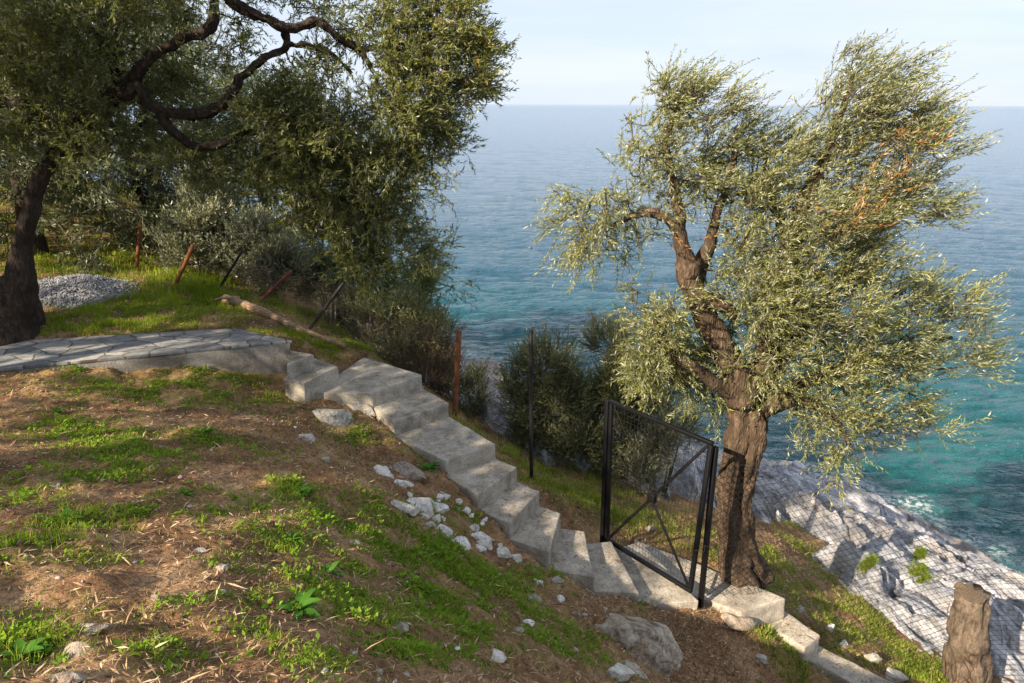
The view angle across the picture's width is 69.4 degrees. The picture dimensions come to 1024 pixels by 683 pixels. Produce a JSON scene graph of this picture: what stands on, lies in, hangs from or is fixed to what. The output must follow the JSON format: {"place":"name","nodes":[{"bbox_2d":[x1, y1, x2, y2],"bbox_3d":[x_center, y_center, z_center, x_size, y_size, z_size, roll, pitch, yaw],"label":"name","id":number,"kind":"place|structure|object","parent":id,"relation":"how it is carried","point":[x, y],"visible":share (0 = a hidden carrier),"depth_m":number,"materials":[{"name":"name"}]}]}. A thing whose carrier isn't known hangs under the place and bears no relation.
{"place":"outdoors","nodes":[
{"label":"outdoors","id":0,"kind":"place"},
{"bbox_2d":[0,328,291,370],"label":"path","id":1,"kind":"structure","parent":0,"point":[34,353],"depth_m":9.57,"materials":[{"name":"stone"}]},
{"bbox_2d":[0,172,1014,682],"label":"ground","id":2,"kind":"structure","parent":0,"point":[256,472],"depth_m":6.13,"materials":[{"name":"soil"}]},
{"bbox_2d":[0,637,53,664],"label":"leafy plant","id":3,"kind":"object","parent":2,"relation":"on","point":[19,643],"visible":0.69,"depth_m":3.12,"materials":[{"name":"green plant"}]},
{"bbox_2d":[0,21,116,198],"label":"olive tree","id":4,"kind":"object","parent":2,"relation":"on","point":[48,192],"visible":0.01,"depth_m":14.43,"materials":[{"name":"green plant"}]},
{"bbox_2d":[51,406,65,414],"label":"leafy plant","id":5,"kind":"object","parent":2,"relation":"on","point":[56,410],"visible":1,"depth_m":7.42,"materials":[{"name":"green plant"}]},
{"bbox_2d":[46,670,86,682],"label":"stone","id":6,"kind":"object","parent":2,"relation":"on","point":[76,676],"visible":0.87,"depth_m":2.81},
{"bbox_2d":[56,508,84,522],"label":"leafy plant","id":7,"kind":"object","parent":2,"relation":"on","point":[66,511],"visible":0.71,"depth_m":4.76,"materials":[{"name":"green plant"}]},
{"bbox_2d":[42,179,121,215],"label":"bush","id":8,"kind":"object","parent":2,"relation":"on","point":[69,200],"visible":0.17,"depth_m":16.99,"materials":[{"name":"green plant"}]},
{"bbox_2d":[63,641,100,659],"bbox_3d":[-1.817,1.323,3.125,0.176,0.084,0.117,-2,18,-5],"label":"stone","id":9,"kind":"object","parent":2,"relation":"on","point":[75,648],"visible":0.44,"depth_m":3.12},
{"bbox_2d":[37,274,139,309],"bbox_3d":[-6.947,-0.794,11.798,2.185,0.524,1.725,0,18,0],"label":"gravel heap","id":10,"kind":"object","parent":2,"relation":"on","point":[73,291],"visible":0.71,"depth_m":11.55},
{"bbox_2d":[75,623,108,634],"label":"stone","id":11,"kind":"object","parent":2,"relation":"on","point":[92,628],"visible":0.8,"depth_m":3.31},
{"bbox_2d":[0,0,211,254],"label":"olive tree","id":12,"kind":"object","parent":2,"relation":"on","point":[40,243],"visible":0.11,"depth_m":13.29,"materials":[{"name":"green plant"}]},
{"bbox_2d":[89,581,149,609],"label":"dry stalk","id":13,"kind":"object","parent":2,"relation":"on","point":[116,593],"visible":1,"depth_m":3.78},
{"bbox_2d":[90,568,149,597],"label":"dry stalk","id":14,"kind":"object","parent":2,"relation":"on","point":[120,578],"visible":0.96,"depth_m":3.95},
{"bbox_2d":[1,0,266,213],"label":"olive tree","id":15,"kind":"object","parent":2,"relation":"on","point":[209,43],"visible":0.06,"depth_m":18.79,"materials":[{"name":"green plant"}]},
{"bbox_2d":[83,188,185,256],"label":"bush","id":16,"kind":"object","parent":2,"relation":"on","point":[114,226],"visible":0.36,"depth_m":14.24,"materials":[{"name":"green plant"}]},
{"bbox_2d":[135,224,141,270],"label":"fence post","id":17,"kind":"object","parent":2,"relation":"on","point":[139,234],"visible":0.79,"depth_m":13.11,"materials":[{"name":"metal"}]},
{"bbox_2d":[0,2,288,275],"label":"olive tree","id":18,"kind":"object","parent":2,"relation":"on","point":[223,83],"visible":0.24,"depth_m":13.65,"materials":[{"name":"green plant"}]},
{"bbox_2d":[0,343,290,374],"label":"retaining wall","id":19,"kind":"structure","parent":2,"relation":"on","point":[266,359],"depth_m":9.59,"materials":[{"name":"concrete"}]},
{"bbox_2d":[151,594,160,600],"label":"stone","id":20,"kind":"object","parent":2,"relation":"on","point":[153,596],"visible":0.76,"depth_m":3.79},
{"bbox_2d":[174,244,194,285],"bbox_3d":[-5.478,-1.224,12.322,0.553,0.831,0.073,4,18,11],"label":"fence post","id":21,"kind":"object","parent":2,"relation":"on","point":[185,262],"visible":0.84,"depth_m":12.27,"materials":[{"name":"metal"}]},
{"bbox_2d":[175,488,194,494],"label":"leafy plant","id":22,"kind":"object","parent":2,"relation":"on","point":[187,492],"visible":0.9,"depth_m":5.49,"materials":[{"name":"green plant"}]},
{"bbox_2d":[142,154,256,277],"bbox_3d":[-5.541,-2.171,13.162,1.901,2.345,1.712,-5,19,-16],"label":"silver bush","id":23,"kind":"object","parent":2,"relation":"on","point":[200,225],"visible":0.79,"depth_m":12.97,"materials":[{"name":"green plant"}]},
{"bbox_2d":[193,547,207,554],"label":"stone","id":24,"kind":"object","parent":2,"relation":"on","point":[203,551],"visible":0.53,"depth_m":4.61,"materials":[{"name":"stone"}]},
{"bbox_2d":[197,428,214,435],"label":"leafy plant","id":25,"kind":"object","parent":2,"relation":"on","point":[204,432],"visible":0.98,"depth_m":7.05,"materials":[{"name":"green plant"}]},
{"bbox_2d":[215,564,227,570],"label":"stone","id":26,"kind":"object","parent":2,"relation":"on","point":[219,567],"visible":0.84,"depth_m":4.33,"materials":[{"name":"stone"}]},
{"bbox_2d":[218,250,243,290],"bbox_3d":[-4.756,-1.131,12.391,0.644,0.824,0.046,3,18,9],"label":"fence post","id":27,"kind":"object","parent":2,"relation":"on","point":[231,268],"visible":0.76,"depth_m":12.34,"materials":[{"name":"metal"}]},
{"bbox_2d":[0,0,521,345],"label":"olive tree","id":28,"kind":"object","parent":2,"relation":"on","point":[409,66],"visible":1,"depth_m":8.93,"materials":[{"name":"green plant"}]},
{"bbox_2d":[119,57,409,273],"bbox_3d":[-5.990,-3.683,16.793,6.905,5.418,6.257,0,18,0],"label":"olive tree","id":29,"kind":"object","parent":2,"relation":"on","point":[225,114],"visible":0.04,"depth_m":15.90,"materials":[{"name":"green plant"}]},
{"bbox_2d":[219,199,328,297],"bbox_3d":[-4.146,-1.521,12.927,1.888,1.952,1.421,0,18,0],"label":"silver bush","id":30,"kind":"object","parent":2,"relation":"on","point":[282,239],"visible":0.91,"depth_m":12.76,"materials":[{"name":"green plant"}]},
{"bbox_2d":[258,270,291,301],"bbox_3d":[-4.005,-0.890,12.415,0.732,0.655,0.062,3,18,8],"label":"fence post","id":31,"kind":"object","parent":2,"relation":"on","point":[276,285],"visible":0.74,"depth_m":12.36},
{"bbox_2d":[214,294,346,347],"bbox_3d":[-3.563,-0.324,11.337,2.536,0.509,0.386,9,20,26],"label":"log","id":32,"kind":"object","parent":2,"relation":"on","point":[232,300],"visible":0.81,"depth_m":11.38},
{"bbox_2d":[276,530,301,544],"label":"leafy plant","id":33,"kind":"object","parent":2,"relation":"on","point":[290,535],"visible":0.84,"depth_m":5.17,"materials":[{"name":"green plant"}]},
{"bbox_2d":[275,587,320,621],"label":"leafy plant","id":34,"kind":"object","parent":2,"relation":"on","point":[305,603],"visible":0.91,"depth_m":4.10,"materials":[{"name":"green plant"}]},
{"bbox_2d":[295,485,314,495],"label":"leafy plant","id":35,"kind":"object","parent":2,"relation":"on","point":[302,492],"visible":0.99,"depth_m":6.08,"materials":[{"name":"green plant"}]},
{"bbox_2d":[297,434,314,441],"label":"stone","id":36,"kind":"object","parent":2,"relation":"on","point":[310,437],"visible":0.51,"depth_m":7.94,"materials":[{"name":"stone"}]},
{"bbox_2d":[270,243,378,327],"bbox_3d":[-3.236,-1.038,13.164,2.327,1.664,1.486,14,23,37],"label":"bush","id":37,"kind":"object","parent":2,"relation":"on","point":[326,259],"visible":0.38,"depth_m":13.04,"materials":[{"name":"green plant"}]},
{"bbox_2d":[309,282,344,328],"bbox_3d":[-2.959,-0.506,11.660,0.729,0.898,0.060,3,18,8],"label":"fence post","id":38,"kind":"object","parent":2,"relation":"on","point":[341,285],"visible":0.7,"depth_m":11.59,"materials":[{"name":"metal"}]},
{"bbox_2d":[318,561,344,575],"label":"leafy plant","id":39,"kind":"object","parent":2,"relation":"on","point":[328,567],"visible":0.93,"depth_m":4.89,"materials":[{"name":"green plant"}]},
{"bbox_2d":[312,409,352,426],"bbox_3d":[-2.175,0.965,9.063,0.483,0.296,0.258,-9,20,-26],"label":"stone","id":40,"kind":"object","parent":2,"relation":"on","point":[335,417],"visible":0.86,"depth_m":8.97,"materials":[{"name":"stone"}]},
{"bbox_2d":[197,61,484,337],"bbox_3d":[-3.361,-2.490,14.502,4.859,5.810,4.797,7,19,21],"label":"olive tree","id":41,"kind":"object","parent":2,"relation":"on","point":[400,210],"visible":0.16,"depth_m":14.16,"materials":[{"name":"green plant"}]},
{"bbox_2d":[242,262,460,405],"bbox_3d":[-2.340,-0.029,10.935,3.125,2.323,0.121,0,18,-2],"label":"wire fence","id":42,"kind":"object","parent":2,"relation":"on","point":[346,323],"visible":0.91,"depth_m":10.80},
{"bbox_2d":[346,403,375,416],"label":"stone","id":43,"kind":"object","parent":2,"relation":"on","point":[364,407],"visible":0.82,"depth_m":9.64,"materials":[{"name":"stone"}]},
{"bbox_2d":[373,465,393,478],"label":"stone","id":44,"kind":"object","parent":2,"relation":"on","point":[384,471],"visible":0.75,"depth_m":7.84,"materials":[{"name":"white stone"}]},
{"bbox_2d":[328,273,469,370],"bbox_3d":[-1.948,-0.261,12.053,2.482,1.740,1.687,7,19,21],"label":"bush","id":45,"kind":"object","parent":2,"relation":"on","point":[412,310],"visible":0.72,"depth_m":11.88,"materials":[{"name":"green plant"}]},
{"bbox_2d":[392,621,408,633],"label":"stone","id":46,"kind":"object","parent":2,"relation":"on","point":[401,625],"visible":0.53,"depth_m":4.42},
{"bbox_2d":[394,479,407,487],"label":"stone","id":47,"kind":"object","parent":2,"relation":"on","point":[402,483],"visible":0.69,"depth_m":7.68,"materials":[{"name":"white stone"}]},
{"bbox_2d":[391,500,419,515],"bbox_3d":[-0.992,1.549,6.885,0.308,0.069,0.166,21,10,-23],"label":"stone","id":48,"kind":"object","parent":2,"relation":"on","point":[404,506],"visible":0.97,"depth_m":6.85,"materials":[{"name":"stone"}]},
{"bbox_2d":[392,461,426,481],"bbox_3d":[-1.159,1.493,8.313,0.374,0.238,0.325,24,6,-28],"label":"stone","id":49,"kind":"object","parent":2,"relation":"on","point":[409,471],"visible":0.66,"depth_m":8.21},
{"bbox_2d":[0,325,834,682],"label":"soil clods","id":50,"kind":"object","parent":2,"relation":"on","point":[364,651],"visible":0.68,"depth_m":5.86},
{"bbox_2d":[407,497,433,517],"bbox_3d":[-0.934,1.650,7.290,0.312,0.231,0.245,-3,18,-10],"label":"stone","id":51,"kind":"object","parent":2,"relation":"on","point":[423,504],"visible":0.54,"depth_m":7.21,"materials":[{"name":"white stone"}]},
{"bbox_2d":[394,245,447,324],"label":"bush","id":52,"kind":"object","parent":2,"relation":"on","point":[425,280],"visible":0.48,"depth_m":13.39,"materials":[{"name":"green plant"}]},
{"bbox_2d":[419,512,429,520],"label":"stone","id":53,"kind":"object","parent":2,"relation":"on","point":[423,515],"visible":0.69,"depth_m":6.98,"materials":[{"name":"white stone"}]},
{"bbox_2d":[376,314,474,405],"bbox_3d":[-1.382,0.394,12.020,1.776,1.806,1.461,0,18,0],"label":"broom bush","id":54,"kind":"object","parent":2,"relation":"on","point":[438,374],"visible":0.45,"depth_m":11.87,"materials":[{"name":"green plant"}]},
{"bbox_2d":[419,462,440,471],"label":"leafy plant","id":55,"kind":"object","parent":2,"relation":"on","point":[432,466],"visible":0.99,"depth_m":8.70,"materials":[{"name":"green plant"}]},
{"bbox_2d":[425,521,435,526],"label":"stone","id":56,"kind":"object","parent":2,"relation":"on","point":[428,523],"visible":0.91,"depth_m":6.93,"materials":[{"name":"stone"}]},
{"bbox_2d":[431,514,440,522],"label":"stone","id":57,"kind":"object","parent":2,"relation":"on","point":[437,517],"visible":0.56,"depth_m":7.30,"materials":[{"name":"white stone"}]},
{"bbox_2d":[4,335,869,682],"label":"pebbles","id":58,"kind":"object","parent":2,"relation":"on","point":[354,651],"visible":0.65,"depth_m":5.20,"materials":[{"name":"stone"}]},
{"bbox_2d":[432,502,449,512],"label":"stone","id":59,"kind":"object","parent":2,"relation":"on","point":[440,507],"visible":0.58,"depth_m":7.75,"materials":[{"name":"white stone"}]},
{"bbox_2d":[435,524,452,536],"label":"stone","id":60,"kind":"object","parent":2,"relation":"on","point":[448,531],"visible":0.48,"depth_m":7.03,"materials":[{"name":"white stone"}]},
{"bbox_2d":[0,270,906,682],"bbox_3d":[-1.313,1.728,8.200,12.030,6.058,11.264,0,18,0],"label":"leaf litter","id":61,"kind":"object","parent":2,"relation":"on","point":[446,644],"visible":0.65,"depth_m":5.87,"materials":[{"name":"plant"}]},
{"bbox_2d":[452,330,461,414],"bbox_3d":[-0.800,0.488,10.734,0.163,1.350,0.088,0,18,0],"label":"fence post","id":62,"kind":"object","parent":2,"relation":"on","point":[457,370],"visible":0.88,"depth_m":10.69,"materials":[{"name":"metal"}]},
{"bbox_2d":[451,536,471,550],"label":"stone","id":63,"kind":"object","parent":2,"relation":"on","point":[463,540],"visible":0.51,"depth_m":7.10,"materials":[{"name":"white stone"}]},
{"bbox_2d":[462,507,470,514],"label":"stone","id":64,"kind":"object","parent":2,"relation":"on","point":[467,510],"visible":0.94,"depth_m":8.05,"materials":[{"name":"white stone"}]},
{"bbox_2d":[435,351,505,432],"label":"bush","id":65,"kind":"object","parent":2,"relation":"on","point":[475,373],"visible":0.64,"depth_m":11.64,"materials":[{"name":"green plant"}]},
{"bbox_2d":[469,525,478,531],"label":"stone","id":66,"kind":"object","parent":2,"relation":"on","point":[474,528],"visible":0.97,"depth_m":7.91,"materials":[{"name":"stone"}]},
{"bbox_2d":[0,324,948,682],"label":"weeds","id":67,"kind":"object","parent":2,"relation":"on","point":[412,640],"visible":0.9,"depth_m":5.56,"materials":[{"name":"green plant"}]},
{"bbox_2d":[476,544,485,552],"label":"stone","id":68,"kind":"object","parent":2,"relation":"on","point":[480,548],"visible":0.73,"depth_m":7.66,"materials":[{"name":"white stone"}]},
{"bbox_2d":[471,531,492,549],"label":"stone","id":69,"kind":"object","parent":2,"relation":"on","point":[485,541],"visible":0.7,"depth_m":7.82,"materials":[{"name":"white stone"}]},
{"bbox_2d":[283,350,697,609],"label":"concrete stairs","id":70,"kind":"structure","parent":2,"relation":"on","point":[375,393],"depth_m":8.86,"materials":[{"name":"concrete"}]},
{"bbox_2d":[0,168,995,682],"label":"grass","id":71,"kind":"structure","parent":2,"relation":"on","point":[202,288],"depth_m":8.89,"materials":[{"name":"plant"}]},
{"bbox_2d":[491,648,506,662],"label":"stone","id":72,"kind":"object","parent":2,"relation":"on","point":[499,656],"visible":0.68,"depth_m":4.93,"materials":[{"name":"white stone"}]},
{"bbox_2d":[496,547,511,557],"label":"stone","id":73,"kind":"object","parent":2,"relation":"on","point":[502,552],"visible":0.99,"depth_m":7.84,"materials":[{"name":"white stone"}]},
{"bbox_2d":[511,554,521,562],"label":"stone","id":74,"kind":"object","parent":2,"relation":"on","point":[517,558],"visible":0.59,"depth_m":7.95,"materials":[{"name":"white stone"}]},
{"bbox_2d":[523,619,534,626],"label":"stone","id":75,"kind":"object","parent":2,"relation":"on","point":[527,621],"visible":0.81,"depth_m":6.07,"materials":[{"name":"white stone"}]},
{"bbox_2d":[529,329,532,479],"bbox_3d":[0.258,0.897,9.883,0.084,2.194,0.064,0,18,0],"label":"fence post","id":76,"kind":"object","parent":2,"relation":"on","point":[531,397],"visible":0.89,"depth_m":9.82,"materials":[{"name":"metal"}]},
{"bbox_2d":[526,594,541,603],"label":"stone","id":77,"kind":"object","parent":2,"relation":"on","point":[533,596],"visible":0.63,"depth_m":6.94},
{"bbox_2d":[483,316,622,473],"bbox_3d":[0.601,0.844,11.360,1.769,2.564,2.060,-15,23,-39],"label":"bush","id":78,"kind":"object","parent":2,"relation":"on","point":[545,395],"visible":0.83,"depth_m":11.22,"materials":[{"name":"green plant"}]},
{"bbox_2d":[552,576,563,582],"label":"stone","id":79,"kind":"object","parent":2,"relation":"on","point":[556,579],"visible":1,"depth_m":7.59,"materials":[{"name":"stone"}]},
{"bbox_2d":[557,595,564,602],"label":"stone","id":80,"kind":"object","parent":2,"relation":"on","point":[560,598],"visible":0.98,"depth_m":7.32,"materials":[{"name":"white stone"}]},
{"bbox_2d":[571,611,580,616],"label":"stone","id":81,"kind":"object","parent":2,"relation":"on","point":[576,613],"visible":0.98,"depth_m":7.14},
{"bbox_2d":[600,399,608,541],"bbox_3d":[1.109,1.656,8.827,0.073,2.058,0.066,-13,22,-36],"label":"gate post","id":82,"kind":"object","parent":2,"relation":"on","point":[604,473],"visible":0.56,"depth_m":8.77,"materials":[{"name":"metal"}]},
{"bbox_2d":[604,400,713,592],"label":"garden gate","id":83,"kind":"structure","parent":82,"relation":"attached to","point":[652,499],"depth_m":8.21,"materials":[{"name":"metal"}]},
{"bbox_2d":[548,307,688,487],"bbox_3d":[1.701,0.974,11.601,2.480,3.067,1.760,0,18,0],"label":"bush","id":84,"kind":"object","parent":2,"relation":"on","point":[605,390],"visible":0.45,"depth_m":11.45,"materials":[{"name":"green plant"}]},
{"bbox_2d":[606,663,634,681],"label":"stone","id":85,"kind":"object","parent":2,"relation":"on","point":[624,673],"visible":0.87,"depth_m":6.00,"materials":[{"name":"white stone"}]},
{"bbox_2d":[623,660,649,682],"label":"stone","id":86,"kind":"object","parent":2,"relation":"on","point":[632,665],"visible":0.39,"depth_m":6.46,"materials":[{"name":"stone"}]},
{"bbox_2d":[594,613,683,681],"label":"boulder","id":87,"kind":"object","parent":2,"relation":"on","point":[653,644],"visible":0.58,"depth_m":6.91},
{"bbox_2d":[616,395,714,498],"bbox_3d":[2.401,1.715,11.420,1.665,1.815,1.366,0,18,0],"label":"bush","id":88,"kind":"object","parent":2,"relation":"on","point":[686,425],"visible":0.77,"depth_m":11.22,"materials":[{"name":"green plant"}]},
{"bbox_2d":[698,446,718,607],"bbox_3d":[2.096,2.012,7.925,0.066,1.939,0.062,-13,22,-36],"label":"gate post","id":89,"kind":"object","parent":2,"relation":"on","point":[708,523],"visible":0.91,"depth_m":7.89,"materials":[{"name":"metal"}]},
{"bbox_2d":[633,539,784,626],"bbox_3d":[2.132,3.034,8.756,1.958,0.538,0.676,13,22,35],"label":"concrete step","id":90,"kind":"object","parent":2,"relation":"on","point":[765,607],"visible":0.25,"depth_m":8.38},
{"bbox_2d":[721,612,756,630],"bbox_3d":[2.514,3.073,8.132,0.442,0.150,0.295,14,14,-16],"label":"stone","id":91,"kind":"object","parent":2,"relation":"on","point":[735,622],"visible":0.95,"depth_m":8.05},
{"bbox_2d":[755,653,767,664],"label":"stone","id":92,"kind":"object","parent":2,"relation":"on","point":[763,659],"visible":0.98,"depth_m":7.84,"materials":[{"name":"stone"}]},
{"bbox_2d":[759,541,781,557],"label":"grass tuft","id":93,"kind":"object","parent":2,"relation":"on","point":[768,548],"visible":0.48,"depth_m":10.36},
{"bbox_2d":[525,29,1023,588],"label":"olive tree","id":94,"kind":"object","parent":2,"relation":"on","point":[755,391],"visible":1,"depth_m":7.37,"materials":[{"name":"green plant"}]},
{"bbox_2d":[770,611,819,662],"bbox_3d":[3.088,3.434,8.432,0.416,0.531,0.731,-12,22,-34],"label":"concrete step","id":95,"kind":"object","parent":2,"relation":"on","point":[806,648],"visible":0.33,"depth_m":8.19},
{"bbox_2d":[796,606,805,614],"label":"stone","id":96,"kind":"object","parent":2,"relation":"on","point":[801,610],"visible":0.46,"depth_m":9.02,"materials":[{"name":"stone"}]},
{"bbox_2d":[825,623,834,632],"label":"stone","id":97,"kind":"object","parent":2,"relation":"on","point":[830,628],"visible":0.65,"depth_m":8.99,"materials":[{"name":"white stone"}]},
{"bbox_2d":[811,645,891,682],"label":"concrete step","id":98,"kind":"object","parent":2,"relation":"on","point":[839,675],"visible":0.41,"depth_m":8.06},
{"bbox_2d":[705,453,1023,682],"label":"wire fence","id":99,"kind":"object","parent":2,"relation":"on","point":[742,535],"visible":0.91,"depth_m":8.45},
{"bbox_2d":[864,652,881,663],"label":"stone","id":100,"kind":"object","parent":2,"relation":"on","point":[874,658],"visible":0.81,"depth_m":8.72,"materials":[{"name":"stone"}]},
{"bbox_2d":[884,667,908,682],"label":"stone","id":101,"kind":"object","parent":2,"relation":"on","point":[892,675],"visible":0.93,"depth_m":8.47,"materials":[{"name":"stone"}]},
{"bbox_2d":[941,582,993,682],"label":"tree stump","id":102,"kind":"object","parent":2,"relation":"on","point":[966,656],"visible":0.98,"depth_m":8.39,"materials":[{"name":"brown wood"}]},
{"bbox_2d":[0,103,1023,572],"bbox_3d":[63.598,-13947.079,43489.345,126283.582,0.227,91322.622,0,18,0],"label":"sea","id":103,"kind":"structure","parent":0,"point":[524,159],"depth_m":47.16,"materials":[{"name":"liquid"}]},
{"bbox_2d":[28,0,1023,105],"label":"sky","id":104,"kind":"structure","parent":0,"point":[570,51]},
{"bbox_2d":[296,255,1023,682],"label":"rocky shore","id":105,"kind":"structure","parent":0,"point":[872,507],"depth_m":12.23,"materials":[{"name":"stone"}]},
{"bbox_2d":[470,375,495,395],"bbox_3d":[-1.252,1.672,25.042,1.214,0.983,1.154,12,21,33],"label":"shore rock","id":106,"kind":"object","parent":105,"relation":"on","point":[490,383],"visible":0.09,"depth_m":24.94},
{"bbox_2d":[474,359,506,374],"bbox_3d":[-1.054,1.108,28.918,1.382,0.666,1.300,-12,21,-33],"label":"shore rock","id":107,"kind":"object","parent":105,"relation":"on","point":[493,363],"visible":0.45,"depth_m":28.67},
{"bbox_2d":[491,375,514,392],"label":"shore rock","id":108,"kind":"object","parent":105,"relation":"on","point":[493,379],"visible":0.09,"depth_m":26.79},
{"bbox_2d":[855,551,882,577],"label":"grass tuft","id":109,"kind":"object","parent":105,"relation":"on","point":[868,563],"visible":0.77,"depth_m":10.95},
{"bbox_2d":[911,546,930,561],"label":"grass tuft","id":110,"kind":"object","parent":105,"relation":"on","point":[917,554],"visible":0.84,"depth_m":12.51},
{"bbox_2d":[906,557,937,583],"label":"grass tuft","id":111,"kind":"object","parent":105,"relation":"on","point":[921,567],"visible":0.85,"depth_m":11.10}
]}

